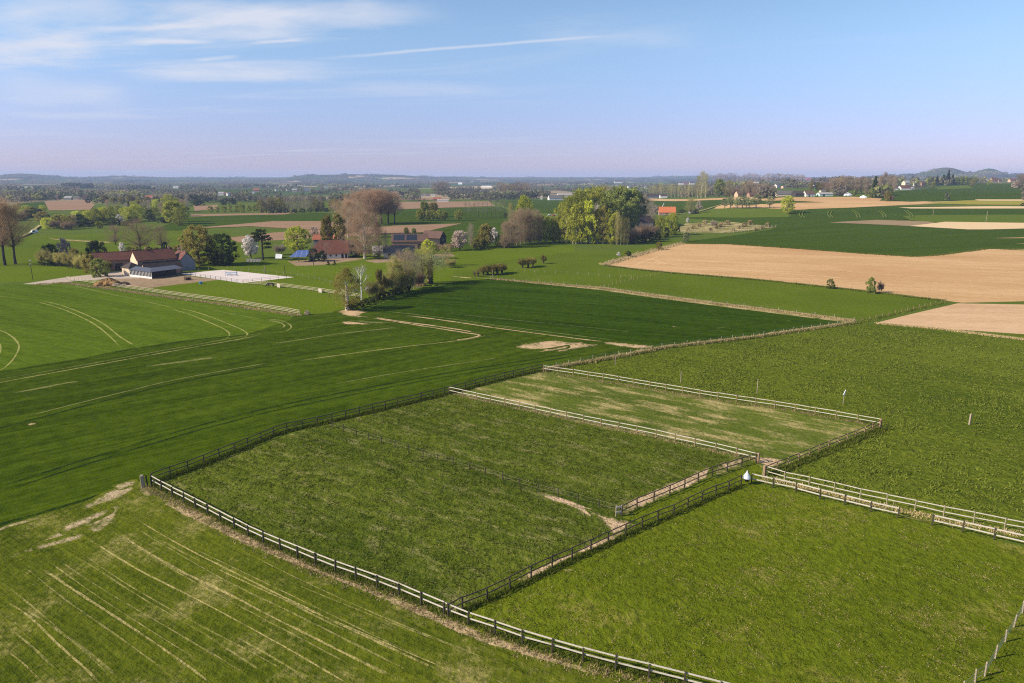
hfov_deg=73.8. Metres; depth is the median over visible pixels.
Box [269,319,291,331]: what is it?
wheel track
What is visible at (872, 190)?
shrub
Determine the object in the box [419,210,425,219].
pollard tree
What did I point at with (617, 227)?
tree
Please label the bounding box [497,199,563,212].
crop field
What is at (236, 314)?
wheel track
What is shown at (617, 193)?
tree
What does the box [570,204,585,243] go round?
tree
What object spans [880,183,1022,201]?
crop field
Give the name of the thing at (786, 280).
wire fence
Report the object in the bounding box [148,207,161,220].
willow tree
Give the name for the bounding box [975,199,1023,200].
soil strip
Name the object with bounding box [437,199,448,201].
house
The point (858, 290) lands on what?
fence
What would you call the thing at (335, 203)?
willow tree
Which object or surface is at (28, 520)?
bare strip
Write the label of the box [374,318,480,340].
wheel track
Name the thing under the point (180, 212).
willow tree
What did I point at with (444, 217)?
pollard tree
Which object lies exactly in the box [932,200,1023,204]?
rape field
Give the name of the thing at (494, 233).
blossom tree
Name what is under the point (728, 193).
tree
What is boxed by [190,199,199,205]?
shrub
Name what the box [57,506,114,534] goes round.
bare soil
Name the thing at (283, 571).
mown line
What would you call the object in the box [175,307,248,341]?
wheel track
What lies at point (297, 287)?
rail fence
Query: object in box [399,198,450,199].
ploughed field
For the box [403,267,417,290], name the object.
shrub
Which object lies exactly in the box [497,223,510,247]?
tree
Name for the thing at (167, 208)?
tree
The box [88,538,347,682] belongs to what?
mown line
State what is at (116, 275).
farm lane
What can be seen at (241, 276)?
riding arena
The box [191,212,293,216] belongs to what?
soil strip
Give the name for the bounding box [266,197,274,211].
willow tree
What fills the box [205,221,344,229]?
ploughed field
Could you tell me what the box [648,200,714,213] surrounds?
crop field
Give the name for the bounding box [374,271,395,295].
shrub
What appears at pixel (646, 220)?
house
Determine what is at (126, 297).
wheel track
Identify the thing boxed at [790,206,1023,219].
crop field
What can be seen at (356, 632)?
mown line
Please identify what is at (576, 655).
fence
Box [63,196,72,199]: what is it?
house
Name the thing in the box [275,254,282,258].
tarpaulin shelter
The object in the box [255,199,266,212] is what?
willow tree
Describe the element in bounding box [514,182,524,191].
tree
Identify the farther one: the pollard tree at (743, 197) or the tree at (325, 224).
the pollard tree at (743, 197)
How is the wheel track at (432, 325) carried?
on the crop field at (52, 442)
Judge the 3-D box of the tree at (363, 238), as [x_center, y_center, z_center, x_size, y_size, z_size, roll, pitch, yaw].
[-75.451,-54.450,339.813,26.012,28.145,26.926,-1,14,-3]
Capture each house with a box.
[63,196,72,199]
[73,196,80,199]
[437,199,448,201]
[547,195,562,199]
[557,193,572,196]
[637,216,653,228]
[647,194,659,197]
[658,206,675,214]
[659,194,666,197]
[734,191,741,196]
[746,192,756,196]
[804,191,814,196]
[898,186,910,189]
[901,181,909,184]
[990,177,997,181]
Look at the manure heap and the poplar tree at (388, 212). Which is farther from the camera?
the poplar tree at (388, 212)
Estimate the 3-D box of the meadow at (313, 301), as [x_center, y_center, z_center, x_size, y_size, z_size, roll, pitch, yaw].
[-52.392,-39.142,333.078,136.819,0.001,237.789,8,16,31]
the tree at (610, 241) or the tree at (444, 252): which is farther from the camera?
the tree at (610, 241)
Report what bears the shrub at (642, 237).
on the ground at (268, 253)
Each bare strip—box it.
[0,510,57,530]
[152,489,661,682]
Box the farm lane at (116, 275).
[26,271,138,284]
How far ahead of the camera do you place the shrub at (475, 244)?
389.73 m
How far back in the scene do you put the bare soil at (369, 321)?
194.23 m
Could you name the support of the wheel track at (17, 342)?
on the crop field at (41, 333)
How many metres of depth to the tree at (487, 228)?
397.28 m
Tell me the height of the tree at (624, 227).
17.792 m
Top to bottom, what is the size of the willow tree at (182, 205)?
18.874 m
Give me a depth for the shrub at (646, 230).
428.86 m
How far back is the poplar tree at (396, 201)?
596.66 m
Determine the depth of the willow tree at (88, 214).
578.02 m
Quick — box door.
[115,263,122,269]
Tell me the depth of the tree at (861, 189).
867.84 m
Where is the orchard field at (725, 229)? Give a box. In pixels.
[678,222,772,232]
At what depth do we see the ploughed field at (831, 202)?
722.35 m
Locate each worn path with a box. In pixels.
[443,275,479,278]
[502,527,633,588]
[533,491,594,520]
[608,466,710,515]
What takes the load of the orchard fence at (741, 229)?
on the ground at (268, 253)
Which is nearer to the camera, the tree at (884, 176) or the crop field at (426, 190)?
the tree at (884, 176)
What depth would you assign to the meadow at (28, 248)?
415.55 m
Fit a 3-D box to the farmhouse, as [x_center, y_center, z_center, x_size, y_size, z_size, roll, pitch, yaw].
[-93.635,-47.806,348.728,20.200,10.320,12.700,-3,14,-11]
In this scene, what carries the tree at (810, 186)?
on the ground at (268, 253)
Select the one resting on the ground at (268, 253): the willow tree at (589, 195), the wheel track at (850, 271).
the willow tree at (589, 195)
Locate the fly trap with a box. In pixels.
[743,470,750,483]
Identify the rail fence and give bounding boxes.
[66,276,299,312]
[242,280,360,296]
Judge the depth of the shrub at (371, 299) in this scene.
221.74 m
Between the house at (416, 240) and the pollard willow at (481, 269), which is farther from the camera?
the house at (416, 240)
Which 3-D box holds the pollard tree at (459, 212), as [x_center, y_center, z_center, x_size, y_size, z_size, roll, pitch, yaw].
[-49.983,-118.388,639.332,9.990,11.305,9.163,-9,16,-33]
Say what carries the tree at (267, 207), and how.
on the ground at (268, 253)
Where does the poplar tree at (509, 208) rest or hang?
on the crop field at (449, 232)
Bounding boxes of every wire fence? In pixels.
[187,266,330,283]
[331,420,620,513]
[490,276,846,316]
[549,320,845,365]
[617,266,945,297]
[854,298,946,319]
[963,601,1023,682]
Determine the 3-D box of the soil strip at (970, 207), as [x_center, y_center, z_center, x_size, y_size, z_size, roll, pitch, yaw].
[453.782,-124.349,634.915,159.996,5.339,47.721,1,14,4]
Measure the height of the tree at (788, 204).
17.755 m
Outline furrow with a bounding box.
[0,490,107,526]
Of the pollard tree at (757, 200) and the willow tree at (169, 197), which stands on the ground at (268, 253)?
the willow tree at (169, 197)
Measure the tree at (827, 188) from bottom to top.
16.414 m
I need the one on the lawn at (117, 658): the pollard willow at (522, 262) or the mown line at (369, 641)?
the mown line at (369, 641)
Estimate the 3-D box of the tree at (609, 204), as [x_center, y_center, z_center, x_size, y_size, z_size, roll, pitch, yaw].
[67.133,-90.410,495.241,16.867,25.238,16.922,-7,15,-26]
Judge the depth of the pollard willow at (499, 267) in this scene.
287.33 m
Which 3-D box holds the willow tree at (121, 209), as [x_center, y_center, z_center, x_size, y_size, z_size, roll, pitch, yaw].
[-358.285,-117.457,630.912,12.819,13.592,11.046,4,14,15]
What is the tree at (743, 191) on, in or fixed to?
on the ground at (268, 253)
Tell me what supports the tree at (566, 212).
on the crop field at (449, 232)
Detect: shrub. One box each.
[14,214,28,220]
[18,211,37,217]
[23,207,42,211]
[30,209,44,216]
[32,211,50,220]
[33,249,52,265]
[37,243,59,264]
[45,252,60,265]
[47,214,63,227]
[48,220,60,228]
[51,250,68,265]
[60,221,75,229]
[60,251,78,267]
[67,248,79,265]
[71,214,84,225]
[71,254,84,268]
[75,251,89,267]
[76,218,91,226]
[80,254,96,272]
[85,240,107,253]
[85,260,102,272]
[89,257,110,277]
[92,217,110,224]
[94,221,103,227]
[107,217,120,225]
[115,214,124,222]
[119,242,125,250]
[135,200,147,206]
[157,217,168,222]
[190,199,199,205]
[203,249,218,264]
[219,198,229,204]
[227,204,232,211]
[228,198,236,203]
[238,203,244,211]
[273,244,286,253]
[307,248,318,260]
[309,226,317,234]
[316,250,326,261]
[351,240,361,256]
[362,279,379,299]
[362,298,369,304]
[368,297,374,303]
[373,295,379,301]
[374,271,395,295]
[375,269,386,297]
[378,293,385,299]
[388,290,395,296]
[393,288,400,294]
[395,268,413,291]
[402,247,410,260]
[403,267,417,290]
[415,270,426,287]
[444,258,456,267]
[470,238,483,248]
[480,240,488,247]
[495,234,503,246]
[624,229,636,243]
[629,235,640,243]
[632,225,641,242]
[638,221,653,237]
[638,234,646,242]
[646,232,654,240]
[647,223,655,239]
[653,231,661,239]
[656,242,662,248]
[660,227,669,236]
[682,232,689,241]
[695,201,702,208]
[730,187,740,195]
[826,279,835,288]
[865,277,875,293]
[868,187,875,197]
[876,279,884,291]
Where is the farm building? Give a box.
[312,234,328,246]
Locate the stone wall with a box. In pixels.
[246,259,260,261]
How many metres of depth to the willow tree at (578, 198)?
499.85 m
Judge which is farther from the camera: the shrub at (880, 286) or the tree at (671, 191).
the tree at (671, 191)
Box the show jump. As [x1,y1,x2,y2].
[225,271,237,275]
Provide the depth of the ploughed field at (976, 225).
515.85 m
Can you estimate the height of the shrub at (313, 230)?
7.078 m
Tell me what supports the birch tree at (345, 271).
on the meadow at (313, 301)
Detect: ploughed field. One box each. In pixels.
[44,200,94,209]
[194,205,218,210]
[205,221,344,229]
[230,223,461,241]
[380,223,460,233]
[394,201,494,208]
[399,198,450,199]
[610,244,1023,302]
[714,197,947,209]
[832,220,933,225]
[881,303,1023,333]
[914,222,1023,228]
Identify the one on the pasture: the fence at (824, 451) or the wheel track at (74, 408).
the fence at (824, 451)
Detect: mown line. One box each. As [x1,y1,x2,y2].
[0,580,118,682]
[0,597,101,682]
[0,620,70,682]
[0,645,43,682]
[10,600,127,682]
[16,560,182,682]
[33,563,211,682]
[39,554,216,671]
[44,552,260,682]
[59,547,282,682]
[70,545,309,682]
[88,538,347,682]
[108,528,376,678]
[110,527,409,682]
[119,517,435,682]
[127,512,469,682]
[145,531,387,650]
[171,537,455,670]
[199,560,484,682]
[215,625,317,682]
[238,549,510,668]
[273,574,529,674]
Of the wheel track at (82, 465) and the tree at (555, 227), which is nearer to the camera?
the wheel track at (82, 465)
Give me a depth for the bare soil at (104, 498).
87.29 m
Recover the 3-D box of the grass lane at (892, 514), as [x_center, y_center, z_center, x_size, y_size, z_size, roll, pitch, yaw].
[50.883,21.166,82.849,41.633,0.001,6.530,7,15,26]
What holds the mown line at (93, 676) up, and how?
on the lawn at (117, 658)
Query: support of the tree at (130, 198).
on the ground at (268, 253)
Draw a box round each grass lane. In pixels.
[622,463,762,526]
[752,475,1023,542]
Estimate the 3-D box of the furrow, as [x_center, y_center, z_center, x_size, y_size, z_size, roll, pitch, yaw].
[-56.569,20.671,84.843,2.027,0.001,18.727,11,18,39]
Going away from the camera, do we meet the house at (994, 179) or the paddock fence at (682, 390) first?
the paddock fence at (682, 390)
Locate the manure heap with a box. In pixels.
[93,277,121,286]
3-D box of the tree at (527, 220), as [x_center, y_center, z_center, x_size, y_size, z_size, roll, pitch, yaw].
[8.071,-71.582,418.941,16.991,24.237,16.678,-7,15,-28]
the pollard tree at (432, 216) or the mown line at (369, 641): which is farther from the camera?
the pollard tree at (432, 216)
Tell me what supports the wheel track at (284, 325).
on the crop field at (41, 333)
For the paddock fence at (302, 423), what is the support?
on the ground at (268, 253)
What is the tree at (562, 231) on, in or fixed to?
on the crop field at (449, 232)
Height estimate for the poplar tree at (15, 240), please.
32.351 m
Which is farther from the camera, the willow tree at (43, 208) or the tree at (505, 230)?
the willow tree at (43, 208)
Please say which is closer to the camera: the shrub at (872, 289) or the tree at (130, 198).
the shrub at (872, 289)
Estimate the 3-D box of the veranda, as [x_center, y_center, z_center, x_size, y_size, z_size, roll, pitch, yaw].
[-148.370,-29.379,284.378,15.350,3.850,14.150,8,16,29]
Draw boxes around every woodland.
[0,176,1023,202]
[3,168,1023,181]
[677,174,1023,188]
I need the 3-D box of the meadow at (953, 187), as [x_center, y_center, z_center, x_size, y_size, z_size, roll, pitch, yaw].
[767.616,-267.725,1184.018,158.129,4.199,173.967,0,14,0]
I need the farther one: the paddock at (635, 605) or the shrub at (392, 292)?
the shrub at (392, 292)
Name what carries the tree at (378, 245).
on the meadow at (313, 301)
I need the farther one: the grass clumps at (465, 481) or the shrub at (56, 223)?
the shrub at (56, 223)
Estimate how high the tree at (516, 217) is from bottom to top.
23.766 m
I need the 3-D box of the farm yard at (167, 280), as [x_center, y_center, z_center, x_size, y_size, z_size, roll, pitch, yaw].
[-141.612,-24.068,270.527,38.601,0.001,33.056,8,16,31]
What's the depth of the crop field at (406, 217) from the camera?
673.44 m
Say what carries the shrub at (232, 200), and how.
on the ground at (268, 253)
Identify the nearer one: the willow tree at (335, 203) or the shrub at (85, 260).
the shrub at (85, 260)
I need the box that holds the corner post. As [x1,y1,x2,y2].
[140,474,144,487]
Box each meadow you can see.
[0,230,243,266]
[0,266,118,282]
[76,245,574,314]
[450,239,678,286]
[606,273,941,319]
[684,208,788,217]
[903,215,1023,222]
[935,185,971,188]
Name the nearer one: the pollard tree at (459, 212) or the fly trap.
the fly trap
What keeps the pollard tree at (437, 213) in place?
on the crop field at (406, 217)
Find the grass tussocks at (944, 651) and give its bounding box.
[468,491,1023,682]
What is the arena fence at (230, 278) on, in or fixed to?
on the meadow at (313, 301)
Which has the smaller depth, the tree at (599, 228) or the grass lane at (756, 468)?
the grass lane at (756, 468)
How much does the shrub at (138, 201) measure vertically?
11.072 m
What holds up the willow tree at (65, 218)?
on the ground at (268, 253)
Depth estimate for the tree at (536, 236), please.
421.90 m
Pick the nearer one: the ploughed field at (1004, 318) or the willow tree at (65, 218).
the ploughed field at (1004, 318)
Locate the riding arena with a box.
[182,270,290,282]
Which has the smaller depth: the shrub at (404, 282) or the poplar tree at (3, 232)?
the shrub at (404, 282)
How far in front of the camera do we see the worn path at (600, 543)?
73.56 m
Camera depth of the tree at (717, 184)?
1014.55 m
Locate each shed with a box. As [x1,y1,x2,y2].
[121,262,140,275]
[816,192,832,195]
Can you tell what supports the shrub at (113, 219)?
on the ground at (268, 253)
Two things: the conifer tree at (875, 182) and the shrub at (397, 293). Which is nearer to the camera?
the shrub at (397, 293)
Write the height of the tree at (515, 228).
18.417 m
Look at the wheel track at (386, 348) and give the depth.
162.72 m
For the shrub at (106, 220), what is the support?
on the ground at (268, 253)
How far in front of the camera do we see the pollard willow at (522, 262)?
306.91 m
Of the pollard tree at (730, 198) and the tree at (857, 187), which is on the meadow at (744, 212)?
the pollard tree at (730, 198)
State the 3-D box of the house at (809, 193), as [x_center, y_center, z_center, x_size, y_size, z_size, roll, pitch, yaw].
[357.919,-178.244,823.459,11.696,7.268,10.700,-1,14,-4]
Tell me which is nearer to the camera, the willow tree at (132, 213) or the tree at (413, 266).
the tree at (413, 266)
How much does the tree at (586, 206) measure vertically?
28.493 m
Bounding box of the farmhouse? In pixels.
[309,237,349,258]
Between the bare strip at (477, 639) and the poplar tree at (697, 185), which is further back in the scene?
the poplar tree at (697, 185)
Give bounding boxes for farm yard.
[115,274,217,287]
[288,257,360,265]
[366,253,453,262]
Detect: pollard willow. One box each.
[478,265,487,274]
[484,265,491,274]
[487,264,498,274]
[492,263,503,274]
[500,262,506,272]
[518,259,527,267]
[525,257,534,267]
[540,255,546,263]
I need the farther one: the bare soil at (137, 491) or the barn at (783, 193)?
the barn at (783, 193)
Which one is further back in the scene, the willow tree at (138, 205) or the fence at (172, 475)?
the willow tree at (138, 205)
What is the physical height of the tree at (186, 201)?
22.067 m
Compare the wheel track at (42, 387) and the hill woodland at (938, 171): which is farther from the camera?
the hill woodland at (938, 171)
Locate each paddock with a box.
[150,394,729,615]
[450,483,1023,682]
[454,371,871,473]
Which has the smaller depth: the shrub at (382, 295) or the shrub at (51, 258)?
the shrub at (382, 295)
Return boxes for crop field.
[0,283,293,370]
[0,311,644,521]
[17,201,47,208]
[144,207,512,231]
[216,189,291,194]
[364,279,843,346]
[377,188,445,192]
[419,220,574,249]
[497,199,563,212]
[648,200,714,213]
[679,216,1023,255]
[712,200,810,204]
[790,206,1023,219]
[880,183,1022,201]
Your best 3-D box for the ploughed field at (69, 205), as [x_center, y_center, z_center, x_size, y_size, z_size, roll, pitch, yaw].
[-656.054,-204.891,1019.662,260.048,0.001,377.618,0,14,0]
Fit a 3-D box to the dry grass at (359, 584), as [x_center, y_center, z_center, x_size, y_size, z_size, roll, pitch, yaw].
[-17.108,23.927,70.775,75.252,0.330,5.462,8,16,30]
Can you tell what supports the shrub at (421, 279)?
on the meadow at (313, 301)
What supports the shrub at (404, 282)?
on the meadow at (313, 301)
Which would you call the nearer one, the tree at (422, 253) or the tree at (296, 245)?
the tree at (422, 253)
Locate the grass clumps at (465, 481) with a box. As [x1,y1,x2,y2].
[169,398,724,596]
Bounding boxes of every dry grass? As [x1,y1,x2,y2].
[32,282,300,316]
[140,485,663,682]
[166,400,1023,682]
[448,392,754,460]
[541,371,878,427]
[542,321,855,370]
[598,242,684,264]
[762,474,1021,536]
[876,322,1023,339]
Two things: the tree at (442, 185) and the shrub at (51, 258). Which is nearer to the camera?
the shrub at (51, 258)
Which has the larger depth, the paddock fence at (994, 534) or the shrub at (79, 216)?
the shrub at (79, 216)
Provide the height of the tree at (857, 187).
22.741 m
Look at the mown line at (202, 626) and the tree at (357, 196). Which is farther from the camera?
the tree at (357, 196)
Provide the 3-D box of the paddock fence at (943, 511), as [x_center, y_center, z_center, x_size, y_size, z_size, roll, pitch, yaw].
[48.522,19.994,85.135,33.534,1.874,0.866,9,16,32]
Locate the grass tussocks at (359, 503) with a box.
[163,397,722,603]
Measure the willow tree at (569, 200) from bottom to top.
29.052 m
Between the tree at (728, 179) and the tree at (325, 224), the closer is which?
the tree at (325, 224)
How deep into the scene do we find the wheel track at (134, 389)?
131.47 m
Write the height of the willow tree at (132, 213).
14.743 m
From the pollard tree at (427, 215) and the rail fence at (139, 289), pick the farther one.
the pollard tree at (427, 215)
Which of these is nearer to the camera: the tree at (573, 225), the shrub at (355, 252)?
the shrub at (355, 252)
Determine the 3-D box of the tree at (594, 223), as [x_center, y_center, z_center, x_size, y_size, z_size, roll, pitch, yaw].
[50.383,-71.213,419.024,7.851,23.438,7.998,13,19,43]
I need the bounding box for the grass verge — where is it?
[476,277,854,321]
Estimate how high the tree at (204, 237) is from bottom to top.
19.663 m
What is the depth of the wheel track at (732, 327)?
185.27 m
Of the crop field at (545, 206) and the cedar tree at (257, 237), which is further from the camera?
the crop field at (545, 206)
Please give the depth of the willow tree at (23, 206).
767.15 m
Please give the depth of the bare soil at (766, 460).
98.98 m
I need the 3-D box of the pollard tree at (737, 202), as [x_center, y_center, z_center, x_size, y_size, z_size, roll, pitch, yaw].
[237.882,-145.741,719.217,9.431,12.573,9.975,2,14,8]
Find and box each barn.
[91,251,130,270]
[129,246,176,265]
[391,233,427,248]
[423,230,445,244]
[775,191,792,196]
[791,191,804,196]
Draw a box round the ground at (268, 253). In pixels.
[0,167,1023,662]
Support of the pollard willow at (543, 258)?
on the meadow at (573, 265)
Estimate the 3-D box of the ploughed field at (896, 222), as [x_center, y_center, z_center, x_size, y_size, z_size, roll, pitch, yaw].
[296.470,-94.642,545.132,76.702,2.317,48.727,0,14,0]
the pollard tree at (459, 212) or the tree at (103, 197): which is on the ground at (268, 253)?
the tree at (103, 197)
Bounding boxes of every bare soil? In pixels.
[0,529,91,563]
[38,528,82,541]
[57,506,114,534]
[77,481,140,510]
[82,504,122,534]
[112,479,137,489]
[132,484,154,497]
[334,309,377,317]
[337,321,369,324]
[343,319,392,323]
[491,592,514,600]
[505,340,602,352]
[535,345,569,352]
[564,568,573,571]
[584,508,638,537]
[592,341,657,348]
[706,453,768,478]
[749,536,756,560]
[751,457,787,466]
[970,538,1023,553]
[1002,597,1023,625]
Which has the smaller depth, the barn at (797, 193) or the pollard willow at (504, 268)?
the pollard willow at (504, 268)
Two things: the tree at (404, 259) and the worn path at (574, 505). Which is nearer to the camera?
the worn path at (574, 505)
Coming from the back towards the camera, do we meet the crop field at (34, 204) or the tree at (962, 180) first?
the tree at (962, 180)
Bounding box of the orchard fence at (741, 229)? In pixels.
[688,225,770,232]
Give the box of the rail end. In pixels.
[615,505,621,516]
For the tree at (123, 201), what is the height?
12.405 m
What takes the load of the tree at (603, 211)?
on the ground at (268, 253)
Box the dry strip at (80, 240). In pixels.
[53,239,109,242]
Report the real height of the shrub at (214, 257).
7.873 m
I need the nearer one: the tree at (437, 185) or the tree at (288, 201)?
the tree at (288, 201)
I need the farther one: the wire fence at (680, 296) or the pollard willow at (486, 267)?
the pollard willow at (486, 267)
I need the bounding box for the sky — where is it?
[0,0,1023,176]
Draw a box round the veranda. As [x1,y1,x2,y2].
[128,265,181,278]
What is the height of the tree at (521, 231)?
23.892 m
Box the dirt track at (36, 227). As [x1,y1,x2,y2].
[20,225,40,235]
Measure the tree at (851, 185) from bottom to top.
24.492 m
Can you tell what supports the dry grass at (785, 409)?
on the paddock at (774, 432)
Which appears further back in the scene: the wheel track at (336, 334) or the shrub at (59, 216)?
the shrub at (59, 216)
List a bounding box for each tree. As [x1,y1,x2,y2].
[0,195,28,264]
[0,200,38,263]
[17,205,32,211]
[38,205,46,210]
[40,218,52,228]
[56,237,70,254]
[61,215,74,228]
[81,210,94,219]
[83,211,101,224]
[90,208,103,219]
[97,207,109,216]
[101,195,108,202]
[101,205,119,222]
[104,224,125,244]
[113,205,123,215]
[115,218,163,249]
[117,207,129,220]
[118,196,125,203]
[121,207,134,220]
[127,194,134,201]
[128,204,143,220]
[134,204,148,217]
[143,208,154,220]
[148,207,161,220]
[149,198,161,211]
[150,224,171,247]
[160,194,178,204]
[161,201,185,223]
[172,207,186,225]
[177,224,216,264]
[178,203,189,221]
[183,194,190,210]
[205,233,239,265]
[241,235,258,257]
[250,229,272,259]
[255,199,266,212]
[264,197,268,212]
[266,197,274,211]
[273,197,286,210]
[282,225,312,251]
[286,195,290,210]
[289,195,294,208]
[293,196,299,208]
[300,196,305,208]
[304,196,308,210]
[310,241,314,264]
[311,199,320,210]
[320,214,333,239]
[327,196,360,237]
[327,266,363,310]
[330,197,341,209]
[331,212,346,239]
[335,209,384,258]
[337,189,374,232]
[352,265,370,297]
[353,188,383,223]
[362,191,387,222]
[369,186,392,223]
[375,223,383,257]
[378,190,398,223]
[382,230,388,249]
[383,254,407,290]
[386,191,404,223]
[391,261,405,292]
[394,249,413,289]
[403,251,425,288]
[406,246,439,279]
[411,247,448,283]
[415,210,422,219]
[418,201,429,211]
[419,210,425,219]
[421,239,438,258]
[424,210,431,219]
[427,210,435,219]
[428,202,438,214]
[432,181,442,190]
[434,210,441,220]
[435,245,452,263]
[436,180,447,190]
[440,210,447,219]
[451,230,467,249]
[453,209,464,220]
[467,223,475,246]
[476,223,493,245]
[491,228,497,244]
[495,182,505,191]
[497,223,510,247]
[500,220,514,247]
[502,218,519,246]
[506,202,514,235]
[507,208,524,244]
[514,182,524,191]
[514,194,532,229]
[515,206,536,243]
[515,207,531,243]
[522,213,536,243]
[527,208,542,242]
[534,215,545,242]
[535,216,547,242]
[541,215,551,241]
[547,217,556,241]
[550,202,574,232]
[550,219,560,241]
[554,215,564,241]
[557,217,565,241]
[558,207,570,242]
[560,187,589,219]
[560,195,578,216]
[564,208,574,242]
[565,205,580,243]
[567,185,597,210]
[567,203,584,243]
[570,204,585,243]
[574,202,590,243]
[578,200,594,243]
[580,186,611,212]
[584,200,598,243]
[590,208,596,243]
[591,208,604,243]
[594,205,611,243]
[595,214,602,243]
[596,199,615,222]
[598,191,615,207]
[601,208,615,243]
[605,213,619,243]
[606,186,627,206]
[607,212,621,243]
[612,196,629,229]
[613,185,633,213]
[613,210,621,241]
[618,216,623,244]
[620,186,643,215]
[621,218,627,244]
[625,200,639,227]
[625,219,630,243]
[628,190,648,215]
[638,194,650,215]
[639,196,656,215]
[646,201,657,218]
[655,216,665,236]
[663,212,678,234]
[669,183,672,196]
[682,197,698,213]
[694,175,702,197]
[698,170,707,196]
[703,172,709,196]
[713,178,725,197]
[720,180,736,196]
[721,197,727,208]
[723,172,735,180]
[727,195,734,208]
[731,172,738,181]
[733,197,741,208]
[736,183,748,195]
[738,196,746,208]
[744,180,758,193]
[746,198,752,208]
[751,194,761,208]
[764,196,774,207]
[780,195,795,213]
[808,182,814,190]
[824,182,832,191]
[827,177,844,194]
[833,174,849,188]
[839,176,857,192]
[854,176,859,193]
[859,176,865,192]
[863,177,870,194]
[869,176,877,193]
[882,172,888,184]
[884,190,891,200]
[888,175,893,185]
[892,176,897,189]
[943,170,950,184]
[959,176,963,183]
[963,176,968,184]
[1012,174,1023,186]
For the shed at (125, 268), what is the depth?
284.34 m
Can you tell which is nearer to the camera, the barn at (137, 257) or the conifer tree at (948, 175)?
the barn at (137, 257)
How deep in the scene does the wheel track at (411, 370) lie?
144.31 m
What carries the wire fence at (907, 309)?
on the ground at (268, 253)
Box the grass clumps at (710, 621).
[488,497,1023,682]
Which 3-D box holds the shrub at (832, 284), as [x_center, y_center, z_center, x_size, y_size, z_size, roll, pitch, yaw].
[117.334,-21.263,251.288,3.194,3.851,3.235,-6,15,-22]
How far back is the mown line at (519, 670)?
62.02 m
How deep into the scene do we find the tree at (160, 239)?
392.90 m
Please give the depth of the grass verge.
221.93 m
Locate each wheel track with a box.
[0,330,20,369]
[0,332,273,382]
[0,348,603,487]
[0,351,602,492]
[0,360,284,423]
[0,363,284,428]
[0,380,87,395]
[1,330,277,378]
[2,356,102,371]
[30,300,122,348]
[37,299,141,349]
[69,284,182,309]
[104,334,244,354]
[136,355,227,368]
[169,308,230,340]
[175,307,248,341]
[205,308,266,320]
[261,325,406,344]
[265,320,285,329]
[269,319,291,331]
[286,333,485,362]
[319,355,511,386]
[367,315,483,333]
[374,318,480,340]
[376,310,625,341]
[393,314,597,340]
[437,312,651,334]
[611,263,910,284]
[631,255,659,265]
[648,257,690,267]
[654,318,818,334]
[664,259,1023,284]
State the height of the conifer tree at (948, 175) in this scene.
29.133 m
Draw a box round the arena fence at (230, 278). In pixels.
[182,271,293,281]
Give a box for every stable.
[372,245,382,255]
[383,245,414,257]
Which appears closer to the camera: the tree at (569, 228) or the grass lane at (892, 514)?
the grass lane at (892, 514)
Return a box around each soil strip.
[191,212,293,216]
[649,197,757,200]
[900,206,1023,208]
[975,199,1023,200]
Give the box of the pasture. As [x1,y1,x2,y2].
[542,323,1023,530]
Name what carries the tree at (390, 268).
on the meadow at (313, 301)
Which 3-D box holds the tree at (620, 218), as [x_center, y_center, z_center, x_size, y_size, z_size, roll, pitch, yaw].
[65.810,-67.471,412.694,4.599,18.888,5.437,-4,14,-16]
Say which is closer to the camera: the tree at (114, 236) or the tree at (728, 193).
the tree at (114, 236)
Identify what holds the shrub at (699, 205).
on the ground at (268, 253)
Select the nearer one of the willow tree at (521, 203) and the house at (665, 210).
the willow tree at (521, 203)
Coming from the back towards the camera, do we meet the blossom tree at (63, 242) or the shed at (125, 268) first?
the blossom tree at (63, 242)
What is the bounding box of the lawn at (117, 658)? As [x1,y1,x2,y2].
[0,484,631,682]
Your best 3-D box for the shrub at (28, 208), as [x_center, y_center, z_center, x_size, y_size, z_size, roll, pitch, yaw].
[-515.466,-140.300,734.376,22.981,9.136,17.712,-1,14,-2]
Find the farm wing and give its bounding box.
[175,250,195,270]
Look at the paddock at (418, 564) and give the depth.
90.42 m
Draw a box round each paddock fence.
[150,364,542,476]
[150,475,728,682]
[447,474,741,616]
[449,387,757,458]
[543,365,880,422]
[621,453,756,515]
[751,473,899,517]
[762,466,1023,528]
[766,420,879,470]
[931,514,1023,541]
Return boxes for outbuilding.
[141,259,182,273]
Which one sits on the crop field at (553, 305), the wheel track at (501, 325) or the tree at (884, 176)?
the wheel track at (501, 325)

